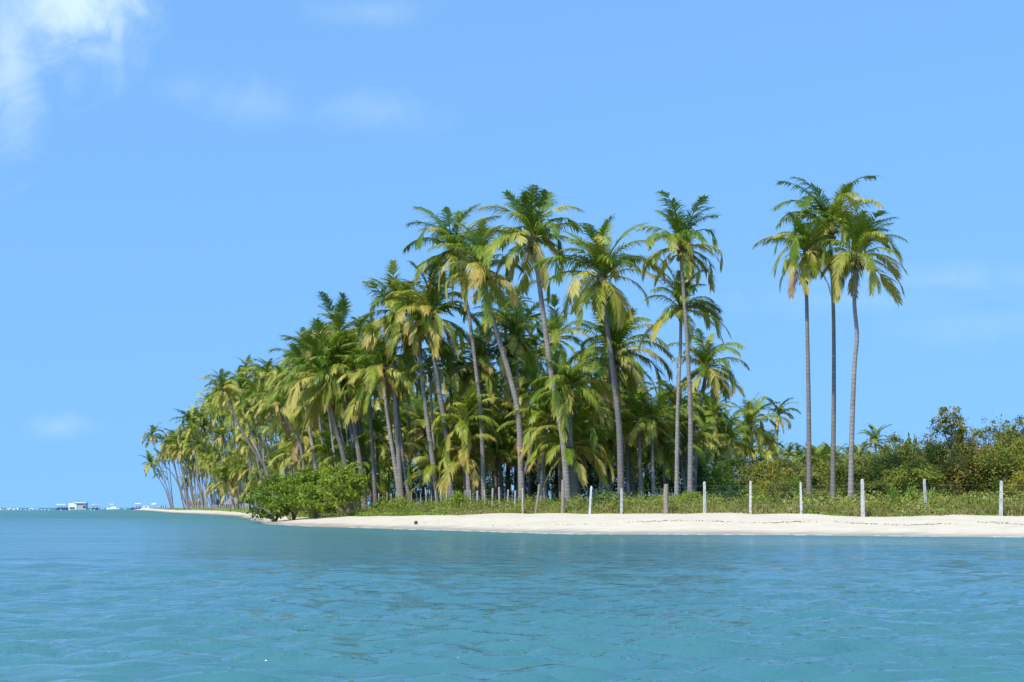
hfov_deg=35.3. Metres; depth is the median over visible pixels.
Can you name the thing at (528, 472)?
palm tree
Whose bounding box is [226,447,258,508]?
palm tree
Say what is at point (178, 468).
palm tree
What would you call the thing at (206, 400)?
palm tree
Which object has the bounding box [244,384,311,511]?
palm tree
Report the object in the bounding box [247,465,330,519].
shore shrub
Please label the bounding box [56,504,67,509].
boat
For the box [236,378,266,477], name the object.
palm tree
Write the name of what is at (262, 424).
palm tree
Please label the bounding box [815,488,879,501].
scrub bush
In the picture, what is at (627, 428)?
palm tree
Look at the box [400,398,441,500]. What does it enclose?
palm tree
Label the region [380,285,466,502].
palm tree
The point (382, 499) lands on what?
green bush
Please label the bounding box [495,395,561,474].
palm tree
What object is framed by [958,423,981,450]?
spindly tree
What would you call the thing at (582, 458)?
palm tree
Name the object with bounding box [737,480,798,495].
scrub bush
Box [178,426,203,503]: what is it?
palm tree
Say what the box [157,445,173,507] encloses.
palm tree
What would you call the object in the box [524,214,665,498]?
palm tree
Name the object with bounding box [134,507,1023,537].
ground
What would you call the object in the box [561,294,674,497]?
palm tree
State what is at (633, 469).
palm tree
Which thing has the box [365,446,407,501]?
palm tree
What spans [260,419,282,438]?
palm tree
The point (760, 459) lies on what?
green bush
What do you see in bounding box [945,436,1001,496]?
scrub bush
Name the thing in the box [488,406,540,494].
palm tree
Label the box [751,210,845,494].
palm tree
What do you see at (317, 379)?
palm tree
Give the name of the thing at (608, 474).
palm tree
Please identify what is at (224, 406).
palm tree
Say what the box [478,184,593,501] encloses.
palm tree
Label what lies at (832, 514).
beach creeper
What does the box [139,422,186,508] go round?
palm tree
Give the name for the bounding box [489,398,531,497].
palm tree
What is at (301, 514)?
grass
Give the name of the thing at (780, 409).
palm tree
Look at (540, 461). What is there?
palm tree
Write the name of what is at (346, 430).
palm tree
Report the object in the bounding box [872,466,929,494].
scrub bush
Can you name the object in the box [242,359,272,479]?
palm tree
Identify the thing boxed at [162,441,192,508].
palm tree
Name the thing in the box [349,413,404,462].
palm tree
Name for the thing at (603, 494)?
green bush
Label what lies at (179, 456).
palm tree
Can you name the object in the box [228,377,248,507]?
palm tree
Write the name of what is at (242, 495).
palm tree
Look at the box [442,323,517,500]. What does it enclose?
palm tree
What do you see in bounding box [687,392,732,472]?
palm tree
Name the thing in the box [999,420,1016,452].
spindly tree
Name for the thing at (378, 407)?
palm tree
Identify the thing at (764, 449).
palm tree
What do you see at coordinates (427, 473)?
palm tree
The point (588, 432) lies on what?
palm tree
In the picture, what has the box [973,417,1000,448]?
spindly tree
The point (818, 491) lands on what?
scrub bush
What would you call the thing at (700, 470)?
understorey shrub
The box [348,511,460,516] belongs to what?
bank creeper
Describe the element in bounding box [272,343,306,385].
palm tree
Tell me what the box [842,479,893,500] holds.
scrub bush
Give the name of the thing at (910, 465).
scrub bush
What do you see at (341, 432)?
palm tree
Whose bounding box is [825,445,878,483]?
scrub bush
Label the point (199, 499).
understorey shrub
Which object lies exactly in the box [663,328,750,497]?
palm tree
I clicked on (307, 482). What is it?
shore shrub
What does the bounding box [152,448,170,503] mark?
palm tree
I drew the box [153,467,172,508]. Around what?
palm tree
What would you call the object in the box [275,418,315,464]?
palm tree
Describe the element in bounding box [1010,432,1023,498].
scrub bush
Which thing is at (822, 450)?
palm tree
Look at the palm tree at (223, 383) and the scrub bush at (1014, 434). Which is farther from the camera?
the palm tree at (223, 383)
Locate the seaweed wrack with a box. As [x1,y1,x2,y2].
[492,520,1022,525]
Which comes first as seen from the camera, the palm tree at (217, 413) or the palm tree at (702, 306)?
the palm tree at (702, 306)
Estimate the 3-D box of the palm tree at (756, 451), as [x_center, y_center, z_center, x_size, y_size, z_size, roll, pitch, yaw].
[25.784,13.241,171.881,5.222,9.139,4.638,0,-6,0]
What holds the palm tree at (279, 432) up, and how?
on the ground at (740, 523)
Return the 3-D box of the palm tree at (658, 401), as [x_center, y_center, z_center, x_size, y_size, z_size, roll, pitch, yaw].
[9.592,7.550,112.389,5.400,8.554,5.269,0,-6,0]
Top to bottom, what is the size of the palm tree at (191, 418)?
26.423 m
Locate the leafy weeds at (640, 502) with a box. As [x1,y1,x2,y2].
[362,490,779,511]
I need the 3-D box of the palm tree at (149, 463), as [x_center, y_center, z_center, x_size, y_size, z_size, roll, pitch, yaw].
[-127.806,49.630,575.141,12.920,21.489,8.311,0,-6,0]
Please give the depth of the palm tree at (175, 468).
489.41 m
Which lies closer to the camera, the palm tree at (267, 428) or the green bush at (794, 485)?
the green bush at (794, 485)
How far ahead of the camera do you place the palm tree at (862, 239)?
91.48 m
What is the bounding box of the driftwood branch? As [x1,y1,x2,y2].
[249,504,273,518]
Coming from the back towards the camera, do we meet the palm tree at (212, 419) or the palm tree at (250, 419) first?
the palm tree at (212, 419)
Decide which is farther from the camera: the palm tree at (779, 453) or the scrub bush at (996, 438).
the palm tree at (779, 453)
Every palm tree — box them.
[137,450,171,508]
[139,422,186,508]
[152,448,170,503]
[153,432,184,508]
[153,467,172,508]
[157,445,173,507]
[161,428,188,508]
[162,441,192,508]
[162,447,185,507]
[163,439,172,500]
[166,432,185,497]
[168,435,193,507]
[168,438,196,507]
[169,451,189,508]
[170,405,210,508]
[177,458,194,500]
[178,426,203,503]
[178,450,193,504]
[179,475,193,497]
[180,424,202,507]
[180,431,194,507]
[180,453,205,506]
[181,445,203,507]
[184,461,201,489]
[186,406,207,503]
[186,434,209,507]
[191,413,216,504]
[192,442,215,504]
[195,392,224,507]
[196,368,273,495]
[196,454,217,504]
[197,432,216,498]
[198,444,216,506]
[199,397,225,501]
[203,398,246,507]
[203,423,229,463]
[204,381,238,499]
[204,455,243,509]
[204,470,222,503]
[205,422,231,496]
[206,441,229,507]
[211,454,227,499]
[212,376,247,482]
[213,392,259,507]
[215,405,243,491]
[215,481,243,503]
[216,400,252,499]
[216,459,239,504]
[218,374,263,460]
[218,451,249,508]
[226,398,260,494]
[226,440,243,485]
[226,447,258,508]
[228,367,252,385]
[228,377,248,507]
[229,385,276,496]
[229,427,250,508]
[229,446,261,504]
[230,426,260,505]
[231,473,258,507]
[232,429,260,508]
[233,411,274,482]
[236,354,258,506]
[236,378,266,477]
[241,398,272,508]
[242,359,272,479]
[244,356,286,469]
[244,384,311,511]
[245,458,267,507]
[246,373,265,473]
[251,400,273,450]
[253,362,287,474]
[255,422,274,445]
[256,442,277,472]
[257,385,279,449]
[259,364,298,473]
[259,446,290,478]
[259,448,275,480]
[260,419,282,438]
[262,368,299,505]
[263,316,382,510]
[263,365,296,410]
[267,336,323,512]
[268,422,308,475]
[269,420,288,448]
[270,432,311,477]
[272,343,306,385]
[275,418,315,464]
[281,360,313,467]
[282,361,334,510]
[286,428,317,474]
[287,327,307,354]
[287,388,340,509]
[291,420,327,451]
[297,291,376,510]
[297,331,364,504]
[298,432,326,503]
[299,420,349,503]
[301,375,344,511]
[309,330,386,510]
[310,416,350,459]
[312,350,389,505]
[314,424,338,508]
[316,432,393,507]
[327,351,390,454]
[333,406,374,444]
[335,345,403,505]
[340,320,418,503]
[343,396,349,457]
[347,316,390,502]
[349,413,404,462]
[355,259,438,506]
[359,409,404,497]
[361,422,389,469]
[362,389,419,427]
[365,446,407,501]
[372,354,417,501]
[373,352,419,501]
[379,416,436,490]
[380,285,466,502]
[382,258,483,502]
[384,396,436,485]
[391,345,429,497]
[394,339,463,463]
[400,376,445,488]
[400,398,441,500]
[401,204,508,503]
[401,410,460,499]
[402,434,486,504]
[403,398,448,504]
[418,327,471,472]
[426,218,525,500]
[428,397,458,483]
[428,413,495,497]
[430,379,504,502]
[434,385,460,469]
[438,348,475,497]
[438,377,511,500]
[441,387,494,501]
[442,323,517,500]
[444,359,512,489]
[455,416,532,500]
[458,365,511,486]
[466,290,554,500]
[467,280,540,499]
[469,403,517,491]
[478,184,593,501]
[485,333,545,495]
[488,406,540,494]
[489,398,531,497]
[490,373,529,419]
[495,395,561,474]
[499,335,553,500]
[501,349,577,500]
[504,406,555,493]
[505,388,582,499]
[511,454,551,499]
[522,402,616,494]
[523,415,577,492]
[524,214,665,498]
[526,340,624,497]
[529,294,590,499]
[531,387,578,500]
[532,370,586,500]
[537,402,611,499]
[545,359,595,498]
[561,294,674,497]
[561,356,597,496]
[572,368,627,495]
[575,350,638,457]
[586,400,665,497]
[587,415,637,492]
[588,417,615,491]
[600,368,651,416]
[605,385,667,498]
[614,390,685,497]
[630,421,687,490]
[635,190,724,496]
[636,448,673,489]
[638,258,731,499]
[648,391,707,500]
[649,371,711,494]
[654,425,725,473]
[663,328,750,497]
[663,411,716,484]
[680,386,722,493]
[683,412,727,487]
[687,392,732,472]
[705,397,738,449]
[706,396,733,468]
[713,407,752,470]
[714,419,754,467]
[724,393,784,479]
[725,445,755,469]
[734,425,775,467]
[748,426,775,463]
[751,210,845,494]
[752,429,786,463]
[757,440,791,465]
[761,398,800,455]
[769,175,903,500]
[772,442,800,466]
[782,443,804,463]
[797,442,829,468]
[801,444,830,465]
[803,444,837,463]
[808,193,908,499]
[819,442,847,465]
[827,443,847,465]
[837,444,860,462]
[844,442,876,459]
[857,423,892,464]
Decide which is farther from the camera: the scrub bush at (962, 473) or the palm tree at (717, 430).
the palm tree at (717, 430)
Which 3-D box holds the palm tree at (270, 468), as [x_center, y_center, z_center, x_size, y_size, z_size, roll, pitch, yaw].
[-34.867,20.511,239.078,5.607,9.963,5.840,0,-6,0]
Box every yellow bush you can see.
[752,458,793,504]
[1003,468,1023,499]
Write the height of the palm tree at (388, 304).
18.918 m
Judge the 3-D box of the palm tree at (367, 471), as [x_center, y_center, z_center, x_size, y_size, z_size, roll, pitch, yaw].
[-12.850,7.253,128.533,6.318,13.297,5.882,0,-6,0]
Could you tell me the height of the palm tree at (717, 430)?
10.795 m
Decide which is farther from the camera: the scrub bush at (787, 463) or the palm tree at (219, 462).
the palm tree at (219, 462)
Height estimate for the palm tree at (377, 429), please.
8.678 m
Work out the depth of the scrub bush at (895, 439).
118.95 m
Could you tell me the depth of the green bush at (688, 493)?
95.21 m
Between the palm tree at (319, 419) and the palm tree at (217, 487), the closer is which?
the palm tree at (319, 419)
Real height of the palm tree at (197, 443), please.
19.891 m
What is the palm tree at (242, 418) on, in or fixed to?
on the ground at (740, 523)
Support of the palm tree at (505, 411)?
on the ground at (740, 523)
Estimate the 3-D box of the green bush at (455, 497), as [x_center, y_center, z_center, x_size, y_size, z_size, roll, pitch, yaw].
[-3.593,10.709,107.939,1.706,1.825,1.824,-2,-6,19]
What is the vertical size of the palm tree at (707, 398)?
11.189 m
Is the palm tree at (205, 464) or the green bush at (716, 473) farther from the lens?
the palm tree at (205, 464)
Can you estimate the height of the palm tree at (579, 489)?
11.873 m
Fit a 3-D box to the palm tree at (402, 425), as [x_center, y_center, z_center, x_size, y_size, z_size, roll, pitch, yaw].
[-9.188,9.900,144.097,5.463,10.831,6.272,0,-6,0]
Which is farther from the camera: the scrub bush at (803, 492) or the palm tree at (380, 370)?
the palm tree at (380, 370)
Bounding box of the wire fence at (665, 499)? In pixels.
[522,479,1010,516]
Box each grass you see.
[163,508,348,517]
[339,497,1023,516]
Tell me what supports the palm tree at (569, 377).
on the ground at (740, 523)
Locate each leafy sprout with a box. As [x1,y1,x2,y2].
[885,482,901,502]
[904,481,917,503]
[928,487,936,505]
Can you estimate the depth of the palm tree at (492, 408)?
130.28 m
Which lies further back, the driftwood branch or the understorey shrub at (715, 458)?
the understorey shrub at (715, 458)
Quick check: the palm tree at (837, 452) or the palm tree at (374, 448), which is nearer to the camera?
the palm tree at (374, 448)
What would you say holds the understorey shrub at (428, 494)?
on the ground at (740, 523)
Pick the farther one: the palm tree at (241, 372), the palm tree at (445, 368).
the palm tree at (241, 372)
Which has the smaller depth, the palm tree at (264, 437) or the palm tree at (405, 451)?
the palm tree at (405, 451)
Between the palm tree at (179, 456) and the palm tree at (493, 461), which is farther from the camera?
the palm tree at (179, 456)
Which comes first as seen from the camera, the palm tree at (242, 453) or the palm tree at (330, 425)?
the palm tree at (330, 425)
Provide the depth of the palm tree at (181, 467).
469.31 m
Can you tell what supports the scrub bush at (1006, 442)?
on the ground at (740, 523)
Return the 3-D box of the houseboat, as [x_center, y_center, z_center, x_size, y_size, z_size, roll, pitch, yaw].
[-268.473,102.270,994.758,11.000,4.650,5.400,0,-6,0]
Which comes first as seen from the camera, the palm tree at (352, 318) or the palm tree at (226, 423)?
the palm tree at (352, 318)
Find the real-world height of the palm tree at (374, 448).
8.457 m
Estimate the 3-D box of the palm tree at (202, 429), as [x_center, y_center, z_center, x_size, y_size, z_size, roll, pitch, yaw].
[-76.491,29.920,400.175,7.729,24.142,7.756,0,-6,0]
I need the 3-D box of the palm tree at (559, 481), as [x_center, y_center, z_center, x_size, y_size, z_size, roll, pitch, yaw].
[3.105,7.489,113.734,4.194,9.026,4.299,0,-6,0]
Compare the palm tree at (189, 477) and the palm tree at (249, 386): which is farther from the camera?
the palm tree at (189, 477)
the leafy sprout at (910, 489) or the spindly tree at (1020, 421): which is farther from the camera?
the spindly tree at (1020, 421)
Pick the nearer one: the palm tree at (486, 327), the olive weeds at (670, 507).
the olive weeds at (670, 507)
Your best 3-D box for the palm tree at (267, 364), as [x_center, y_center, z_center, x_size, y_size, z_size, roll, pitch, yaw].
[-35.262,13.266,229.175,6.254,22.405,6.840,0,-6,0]
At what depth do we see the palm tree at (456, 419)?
130.97 m
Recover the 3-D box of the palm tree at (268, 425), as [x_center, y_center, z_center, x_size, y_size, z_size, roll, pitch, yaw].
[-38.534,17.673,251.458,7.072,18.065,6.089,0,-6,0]
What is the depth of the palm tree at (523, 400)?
113.59 m
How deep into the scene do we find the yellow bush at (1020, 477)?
85.42 m
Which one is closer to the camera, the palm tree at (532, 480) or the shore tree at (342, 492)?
the shore tree at (342, 492)
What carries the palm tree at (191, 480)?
on the ground at (740, 523)
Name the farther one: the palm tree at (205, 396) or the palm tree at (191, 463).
the palm tree at (191, 463)
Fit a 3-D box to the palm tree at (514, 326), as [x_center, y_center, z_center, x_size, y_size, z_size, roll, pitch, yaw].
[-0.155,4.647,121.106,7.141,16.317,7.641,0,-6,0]
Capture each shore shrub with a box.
[244,471,297,521]
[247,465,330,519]
[284,466,339,518]
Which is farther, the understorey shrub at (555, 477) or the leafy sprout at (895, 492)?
the understorey shrub at (555, 477)
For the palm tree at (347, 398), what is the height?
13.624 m
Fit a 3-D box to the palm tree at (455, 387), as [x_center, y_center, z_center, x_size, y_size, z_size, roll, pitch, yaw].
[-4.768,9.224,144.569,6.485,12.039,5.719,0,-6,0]
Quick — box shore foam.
[350,527,784,534]
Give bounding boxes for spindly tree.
[929,403,968,458]
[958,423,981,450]
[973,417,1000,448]
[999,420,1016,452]
[1011,415,1023,443]
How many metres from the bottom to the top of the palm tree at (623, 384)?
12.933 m
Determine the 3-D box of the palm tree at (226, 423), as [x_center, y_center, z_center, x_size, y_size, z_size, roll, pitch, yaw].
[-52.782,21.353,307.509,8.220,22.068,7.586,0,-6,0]
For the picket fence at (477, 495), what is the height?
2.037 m
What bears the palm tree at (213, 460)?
on the ground at (740, 523)
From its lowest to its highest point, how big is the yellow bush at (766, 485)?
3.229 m
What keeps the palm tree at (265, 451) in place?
on the ground at (740, 523)
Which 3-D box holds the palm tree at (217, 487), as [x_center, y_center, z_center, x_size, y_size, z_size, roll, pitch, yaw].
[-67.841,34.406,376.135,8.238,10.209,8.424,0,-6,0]
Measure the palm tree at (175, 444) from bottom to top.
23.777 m
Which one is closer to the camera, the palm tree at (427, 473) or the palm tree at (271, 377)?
the palm tree at (427, 473)
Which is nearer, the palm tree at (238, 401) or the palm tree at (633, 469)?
the palm tree at (633, 469)
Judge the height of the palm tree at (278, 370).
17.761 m
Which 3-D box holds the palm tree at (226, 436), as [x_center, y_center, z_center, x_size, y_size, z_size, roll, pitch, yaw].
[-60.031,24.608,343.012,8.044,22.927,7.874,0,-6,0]
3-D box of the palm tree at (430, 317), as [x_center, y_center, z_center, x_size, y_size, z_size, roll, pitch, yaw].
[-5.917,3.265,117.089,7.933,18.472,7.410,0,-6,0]
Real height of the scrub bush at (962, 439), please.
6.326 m
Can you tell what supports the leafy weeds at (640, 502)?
on the ground at (740, 523)
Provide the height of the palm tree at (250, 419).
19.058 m
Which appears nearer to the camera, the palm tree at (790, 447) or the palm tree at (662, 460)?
the palm tree at (662, 460)
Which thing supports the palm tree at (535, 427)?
on the ground at (740, 523)
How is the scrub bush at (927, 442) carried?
on the ground at (740, 523)
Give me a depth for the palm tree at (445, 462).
115.54 m
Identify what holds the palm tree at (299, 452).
on the ground at (740, 523)
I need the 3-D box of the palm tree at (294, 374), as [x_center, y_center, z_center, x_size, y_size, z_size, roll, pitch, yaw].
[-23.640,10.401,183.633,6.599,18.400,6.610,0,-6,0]
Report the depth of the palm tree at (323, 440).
168.00 m
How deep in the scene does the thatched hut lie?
342.88 m
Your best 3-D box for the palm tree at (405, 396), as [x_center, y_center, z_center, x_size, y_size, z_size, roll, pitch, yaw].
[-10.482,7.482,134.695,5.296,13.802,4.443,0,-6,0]
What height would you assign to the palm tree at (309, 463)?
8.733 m
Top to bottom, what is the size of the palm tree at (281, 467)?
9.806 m
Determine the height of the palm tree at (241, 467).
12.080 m
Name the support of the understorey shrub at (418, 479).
on the ground at (740, 523)
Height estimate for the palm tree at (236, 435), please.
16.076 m
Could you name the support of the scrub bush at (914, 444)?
on the ground at (740, 523)
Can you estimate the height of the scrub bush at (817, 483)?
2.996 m
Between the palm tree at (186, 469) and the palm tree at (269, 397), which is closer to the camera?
the palm tree at (269, 397)
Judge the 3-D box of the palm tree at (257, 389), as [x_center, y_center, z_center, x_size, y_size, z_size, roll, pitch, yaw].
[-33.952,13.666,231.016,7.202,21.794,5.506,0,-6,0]
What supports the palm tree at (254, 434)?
on the ground at (740, 523)
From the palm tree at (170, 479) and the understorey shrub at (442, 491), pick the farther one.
the palm tree at (170, 479)
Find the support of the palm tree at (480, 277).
on the ground at (740, 523)
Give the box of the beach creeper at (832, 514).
[348,508,1023,516]
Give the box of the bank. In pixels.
[169,508,255,512]
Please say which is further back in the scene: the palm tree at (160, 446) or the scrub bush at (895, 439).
the palm tree at (160, 446)
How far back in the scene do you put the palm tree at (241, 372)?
306.25 m
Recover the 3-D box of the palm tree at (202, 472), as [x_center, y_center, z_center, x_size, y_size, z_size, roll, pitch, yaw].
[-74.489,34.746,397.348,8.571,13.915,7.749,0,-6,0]
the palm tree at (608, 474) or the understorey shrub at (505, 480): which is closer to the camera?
the palm tree at (608, 474)
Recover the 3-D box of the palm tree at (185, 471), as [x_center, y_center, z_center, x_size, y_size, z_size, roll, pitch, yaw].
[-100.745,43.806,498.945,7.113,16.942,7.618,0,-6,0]
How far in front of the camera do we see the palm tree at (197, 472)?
434.08 m
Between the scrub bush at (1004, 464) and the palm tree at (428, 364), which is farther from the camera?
the palm tree at (428, 364)
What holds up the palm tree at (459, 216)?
on the ground at (740, 523)
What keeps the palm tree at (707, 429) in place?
on the ground at (740, 523)
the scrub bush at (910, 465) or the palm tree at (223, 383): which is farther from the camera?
the palm tree at (223, 383)
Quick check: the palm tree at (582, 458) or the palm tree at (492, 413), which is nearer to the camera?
the palm tree at (582, 458)
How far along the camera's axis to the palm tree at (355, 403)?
122.00 m
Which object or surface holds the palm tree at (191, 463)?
on the ground at (740, 523)
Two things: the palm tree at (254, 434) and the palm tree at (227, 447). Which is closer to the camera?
the palm tree at (254, 434)
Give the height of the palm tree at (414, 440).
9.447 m
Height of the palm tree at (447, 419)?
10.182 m
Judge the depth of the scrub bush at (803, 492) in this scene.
95.30 m
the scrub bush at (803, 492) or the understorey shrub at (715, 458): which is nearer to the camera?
the scrub bush at (803, 492)
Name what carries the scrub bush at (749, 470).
on the ground at (740, 523)
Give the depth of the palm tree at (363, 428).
151.95 m
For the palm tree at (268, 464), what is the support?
on the ground at (740, 523)
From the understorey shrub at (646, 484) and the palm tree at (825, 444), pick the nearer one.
the understorey shrub at (646, 484)
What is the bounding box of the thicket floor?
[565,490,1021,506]
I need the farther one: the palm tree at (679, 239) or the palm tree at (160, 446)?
the palm tree at (160, 446)
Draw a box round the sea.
[0,508,1023,681]
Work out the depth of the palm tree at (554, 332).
132.21 m
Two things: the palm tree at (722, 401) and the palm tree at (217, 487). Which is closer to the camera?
the palm tree at (722, 401)
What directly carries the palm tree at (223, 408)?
on the ground at (740, 523)
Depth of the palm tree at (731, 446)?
145.98 m
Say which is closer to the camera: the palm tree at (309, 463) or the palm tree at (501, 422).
the palm tree at (501, 422)
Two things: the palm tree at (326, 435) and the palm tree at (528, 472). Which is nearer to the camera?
the palm tree at (528, 472)
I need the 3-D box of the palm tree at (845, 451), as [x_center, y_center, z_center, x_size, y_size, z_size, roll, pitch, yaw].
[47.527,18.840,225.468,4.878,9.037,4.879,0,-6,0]
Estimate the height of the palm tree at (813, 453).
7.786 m
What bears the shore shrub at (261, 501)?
on the ground at (740, 523)
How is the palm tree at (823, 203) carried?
on the ground at (740, 523)
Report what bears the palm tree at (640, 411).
on the ground at (740, 523)
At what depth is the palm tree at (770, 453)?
179.40 m
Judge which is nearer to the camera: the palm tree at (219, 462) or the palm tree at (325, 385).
the palm tree at (325, 385)
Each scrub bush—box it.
[726,482,757,495]
[733,460,776,486]
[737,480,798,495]
[756,481,822,500]
[761,454,804,480]
[788,465,829,490]
[794,451,830,485]
[812,487,836,499]
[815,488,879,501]
[821,465,865,499]
[822,454,888,491]
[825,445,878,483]
[842,445,890,486]
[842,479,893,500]
[855,449,907,498]
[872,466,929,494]
[873,430,921,468]
[882,458,956,500]
[900,427,949,463]
[902,432,923,470]
[904,454,927,488]
[920,434,963,488]
[926,450,991,497]
[933,440,994,495]
[943,422,978,457]
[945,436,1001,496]
[965,437,1023,499]
[981,413,1018,451]
[989,427,1023,496]
[990,429,1023,454]
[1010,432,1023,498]
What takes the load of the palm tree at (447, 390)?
on the ground at (740, 523)
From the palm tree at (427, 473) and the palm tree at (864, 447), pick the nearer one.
the palm tree at (427, 473)
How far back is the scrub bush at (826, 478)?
106.53 m
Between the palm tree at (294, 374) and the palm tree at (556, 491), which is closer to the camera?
the palm tree at (556, 491)
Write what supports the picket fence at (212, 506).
on the ground at (740, 523)
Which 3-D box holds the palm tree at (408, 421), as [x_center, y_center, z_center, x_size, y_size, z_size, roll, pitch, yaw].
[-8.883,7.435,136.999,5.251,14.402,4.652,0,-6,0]
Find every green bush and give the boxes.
[374,494,388,505]
[388,495,407,510]
[447,487,471,509]
[584,486,623,505]
[673,489,701,503]
[702,465,739,493]
[706,481,756,503]
[719,455,747,482]
[733,454,770,485]
[771,472,799,501]
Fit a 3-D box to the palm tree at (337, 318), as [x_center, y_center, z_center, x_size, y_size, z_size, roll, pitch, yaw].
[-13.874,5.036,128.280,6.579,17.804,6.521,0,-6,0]
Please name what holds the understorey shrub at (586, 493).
on the ground at (740, 523)
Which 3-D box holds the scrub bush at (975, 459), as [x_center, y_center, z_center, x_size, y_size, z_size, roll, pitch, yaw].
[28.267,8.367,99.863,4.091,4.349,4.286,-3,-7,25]
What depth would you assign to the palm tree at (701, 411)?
115.71 m
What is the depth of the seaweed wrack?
75.50 m
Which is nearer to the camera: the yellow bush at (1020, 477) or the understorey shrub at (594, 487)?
the yellow bush at (1020, 477)
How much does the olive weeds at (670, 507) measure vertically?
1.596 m
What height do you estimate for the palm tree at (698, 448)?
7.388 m
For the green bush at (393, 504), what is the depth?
115.37 m
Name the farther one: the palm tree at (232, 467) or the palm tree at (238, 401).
the palm tree at (232, 467)
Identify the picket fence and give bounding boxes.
[190,503,248,509]
[369,487,515,506]
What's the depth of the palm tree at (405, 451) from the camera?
143.59 m
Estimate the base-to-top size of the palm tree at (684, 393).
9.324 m
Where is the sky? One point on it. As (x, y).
(181, 181)
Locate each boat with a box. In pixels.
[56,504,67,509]
[107,504,119,509]
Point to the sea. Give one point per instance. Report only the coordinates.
(106, 595)
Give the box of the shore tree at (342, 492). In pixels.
[316,460,377,516]
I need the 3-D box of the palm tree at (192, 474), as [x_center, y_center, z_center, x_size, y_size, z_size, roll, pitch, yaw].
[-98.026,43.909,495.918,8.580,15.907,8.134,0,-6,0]
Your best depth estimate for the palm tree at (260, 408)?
228.95 m
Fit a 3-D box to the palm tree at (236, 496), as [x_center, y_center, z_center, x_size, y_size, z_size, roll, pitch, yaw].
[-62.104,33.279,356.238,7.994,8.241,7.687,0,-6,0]
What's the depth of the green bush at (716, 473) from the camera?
117.25 m
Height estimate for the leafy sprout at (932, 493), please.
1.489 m
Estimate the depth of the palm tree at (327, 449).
151.31 m
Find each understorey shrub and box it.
[194,491,200,506]
[209,489,224,507]
[360,453,395,503]
[381,461,432,502]
[407,462,442,499]
[424,477,475,503]
[470,466,513,502]
[486,461,535,498]
[507,461,553,500]
[547,458,603,499]
[548,441,601,500]
[579,424,637,497]
[613,438,669,499]
[647,440,711,498]
[697,446,731,496]
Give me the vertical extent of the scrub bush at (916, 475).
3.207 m
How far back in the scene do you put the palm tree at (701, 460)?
122.56 m
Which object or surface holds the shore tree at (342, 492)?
on the ground at (740, 523)
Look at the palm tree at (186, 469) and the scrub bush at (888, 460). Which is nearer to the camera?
the scrub bush at (888, 460)
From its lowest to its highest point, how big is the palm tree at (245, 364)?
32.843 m
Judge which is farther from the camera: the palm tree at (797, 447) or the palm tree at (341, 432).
the palm tree at (797, 447)
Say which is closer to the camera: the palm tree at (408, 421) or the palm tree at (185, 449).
the palm tree at (408, 421)
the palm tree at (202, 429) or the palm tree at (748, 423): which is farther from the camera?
the palm tree at (202, 429)
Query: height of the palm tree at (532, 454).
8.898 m
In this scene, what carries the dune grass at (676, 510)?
on the ground at (740, 523)
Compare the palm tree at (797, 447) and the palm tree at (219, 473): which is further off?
the palm tree at (219, 473)
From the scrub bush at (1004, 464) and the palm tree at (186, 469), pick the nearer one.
the scrub bush at (1004, 464)
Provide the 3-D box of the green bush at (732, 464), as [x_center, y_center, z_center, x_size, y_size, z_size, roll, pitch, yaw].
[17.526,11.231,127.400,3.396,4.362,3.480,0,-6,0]
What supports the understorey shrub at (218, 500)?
on the ground at (740, 523)
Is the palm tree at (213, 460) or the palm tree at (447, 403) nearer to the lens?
the palm tree at (447, 403)
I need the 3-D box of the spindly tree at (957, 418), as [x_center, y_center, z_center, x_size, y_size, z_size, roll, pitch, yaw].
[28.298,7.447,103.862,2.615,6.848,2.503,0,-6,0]
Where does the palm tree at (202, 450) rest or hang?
on the ground at (740, 523)
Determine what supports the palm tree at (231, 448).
on the ground at (740, 523)
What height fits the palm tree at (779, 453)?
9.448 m
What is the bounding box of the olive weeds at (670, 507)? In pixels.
[430,489,1019,513]
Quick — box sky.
[0,0,1023,507]
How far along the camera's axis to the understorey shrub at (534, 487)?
131.19 m
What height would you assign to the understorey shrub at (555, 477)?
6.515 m
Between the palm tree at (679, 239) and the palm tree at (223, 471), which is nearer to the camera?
the palm tree at (679, 239)
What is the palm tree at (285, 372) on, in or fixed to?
on the ground at (740, 523)
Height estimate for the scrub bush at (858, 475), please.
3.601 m
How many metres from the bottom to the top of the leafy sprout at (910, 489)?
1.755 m
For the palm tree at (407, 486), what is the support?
on the ground at (740, 523)
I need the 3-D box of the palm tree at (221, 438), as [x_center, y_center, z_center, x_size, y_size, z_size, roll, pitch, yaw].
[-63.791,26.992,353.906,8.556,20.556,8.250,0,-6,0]
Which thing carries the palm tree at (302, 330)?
on the ground at (740, 523)
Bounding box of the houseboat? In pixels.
[68,502,87,509]
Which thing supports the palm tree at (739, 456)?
on the ground at (740, 523)
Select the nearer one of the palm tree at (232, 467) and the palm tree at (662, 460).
the palm tree at (662, 460)
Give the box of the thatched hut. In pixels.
[223,497,242,508]
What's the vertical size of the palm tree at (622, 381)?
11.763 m
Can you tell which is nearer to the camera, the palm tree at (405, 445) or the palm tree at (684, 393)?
the palm tree at (684, 393)
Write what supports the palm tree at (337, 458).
on the ground at (740, 523)

